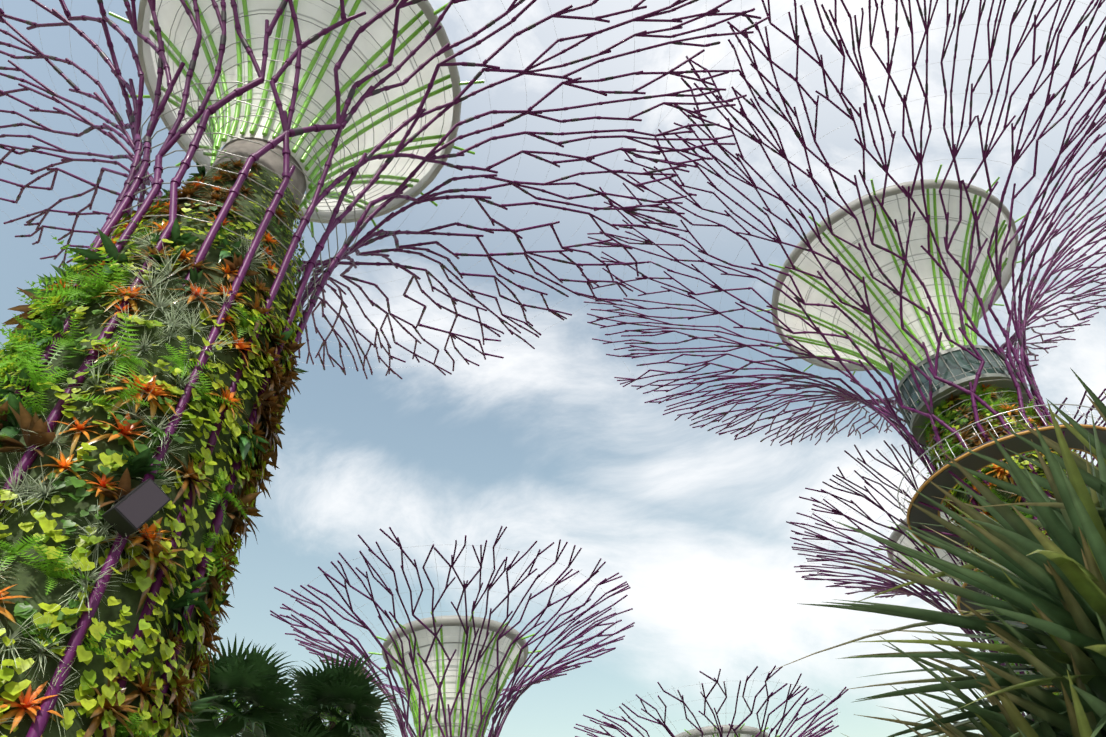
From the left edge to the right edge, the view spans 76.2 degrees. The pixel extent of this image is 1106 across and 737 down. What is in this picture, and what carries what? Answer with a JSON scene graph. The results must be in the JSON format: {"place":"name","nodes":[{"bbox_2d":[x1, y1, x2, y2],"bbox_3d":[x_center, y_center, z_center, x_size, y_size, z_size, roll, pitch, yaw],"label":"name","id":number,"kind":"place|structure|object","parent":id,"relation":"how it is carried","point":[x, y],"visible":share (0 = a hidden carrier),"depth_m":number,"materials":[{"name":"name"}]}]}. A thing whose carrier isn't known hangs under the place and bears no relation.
{"place":"outdoors","nodes":[
{"label":"outdoors","id":0,"kind":"place"},
{"bbox_2d":[1,0,740,367],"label":"supertree funnel","id":1,"kind":"object","parent":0,"point":[243,126],"visible":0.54,"depth_m":26.14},
{"bbox_2d":[289,544,616,736],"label":"supertree funnel","id":2,"kind":"object","parent":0,"point":[451,635],"visible":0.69,"depth_m":47.87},
{"bbox_2d":[0,0,1105,736],"label":"sky","id":3,"kind":"structure","parent":0,"point":[543,443],"materials":[{"name":"blue"}]},
{"bbox_2d":[590,680,837,736],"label":"supertree funnel","id":4,"kind":"object","parent":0,"point":[743,730],"visible":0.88,"depth_m":65.14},
{"bbox_2d":[599,0,1105,500],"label":"supertree funnel","id":5,"kind":"object","parent":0,"point":[885,302],"visible":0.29,"depth_m":42.91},
{"bbox_2d":[800,408,1105,715],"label":"supertree funnel","id":6,"kind":"object","parent":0,"point":[899,538],"visible":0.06,"depth_m":53.81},
{"bbox_2d":[895,345,1028,446],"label":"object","id":7,"kind":"object","parent":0,"point":[956,359],"visible":0.5,"depth_m":38.45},
{"label":"ground","id":8,"kind":"structure","parent":0,"visible":0},
{"bbox_2d":[0,161,294,736],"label":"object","id":9,"kind":"object","parent":8,"relation":"on","point":[30,581],"visible":0.35,"depth_m":13.44,"materials":[{"name":"green plant"}]},
{"bbox_2d":[0,150,307,736],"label":"climbing plants","id":10,"kind":"object","parent":9,"relation":"attached to","point":[258,448],"visible":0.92,"depth_m":13.44,"materials":[{"name":"green plant"}]},
{"bbox_2d":[70,478,170,564],"bbox_3d":[-7.238,2.679,11.846,0.900,1.601,0.806,-29,-51,23],"label":"floodlight","id":11,"kind":"object","parent":10,"relation":"on","point":[136,508],"visible":0.94,"depth_m":11.77,"materials":[{"name":"black metal"}]},
{"bbox_2d":[188,634,315,736],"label":"fan palm","id":12,"kind":"object","parent":8,"relation":"on","point":[253,677],"depth_m":23.42,"materials":[{"name":"green plant"}]},
{"bbox_2d":[238,711,330,736],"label":"fan palm","id":13,"kind":"object","parent":8,"relation":"on","point":[310,733],"visible":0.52,"depth_m":26.13,"materials":[{"name":"green plant"}]},
{"bbox_2d":[282,650,399,736],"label":"fan palm","id":14,"kind":"object","parent":8,"relation":"on","point":[349,689],"depth_m":28.34,"materials":[{"name":"green plant"}]},
{"bbox_2d":[0,0,769,736],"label":"supertree branches","id":15,"kind":"object","parent":8,"relation":"on","point":[126,196],"visible":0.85,"depth_m":25.34,"materials":[{"name":"purple metal"}]},
{"bbox_2d":[270,526,634,736],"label":"supertree branches","id":16,"kind":"object","parent":8,"relation":"on","point":[547,676],"visible":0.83,"depth_m":47.21,"materials":[{"name":"purple metal"}]},
{"bbox_2d":[574,665,848,736],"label":"supertree branches","id":17,"kind":"object","parent":8,"relation":"on","point":[789,697],"visible":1,"depth_m":63.76,"materials":[{"name":"purple metal"}]},
{"bbox_2d":[580,0,1105,694],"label":"supertree branches","id":18,"kind":"object","parent":8,"relation":"on","point":[1014,344],"visible":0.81,"depth_m":40.69,"materials":[{"name":"purple metal"}]},
{"bbox_2d":[764,368,1105,736],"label":"pandanus plant","id":19,"kind":"object","parent":8,"relation":"on","point":[1048,591],"visible":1,"depth_m":4.03,"materials":[{"name":"green plant"}]},
{"bbox_2d":[786,388,1105,720],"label":"supertree branches","id":20,"kind":"object","parent":8,"relation":"on","point":[879,588],"visible":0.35,"depth_m":53.87,"materials":[{"name":"purple metal"}]},
{"bbox_2d":[931,390,1088,693],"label":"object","id":21,"kind":"object","parent":8,"relation":"on","point":[1003,494],"visible":0.06,"depth_m":35.66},
{"bbox_2d":[915,380,1085,705],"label":"climbing plants","id":22,"kind":"object","parent":21,"relation":"attached to","point":[1012,397],"visible":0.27,"depth_m":35.90,"materials":[{"name":"green plant"}]},
{"bbox_2d":[897,404,1105,624],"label":"skyway","id":23,"kind":"object","parent":21,"relation":"attached to","point":[943,474],"visible":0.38,"depth_m":33.70,"materials":[{"name":"steel"},{"name":"orange-yellow painted steel"}]}
]}

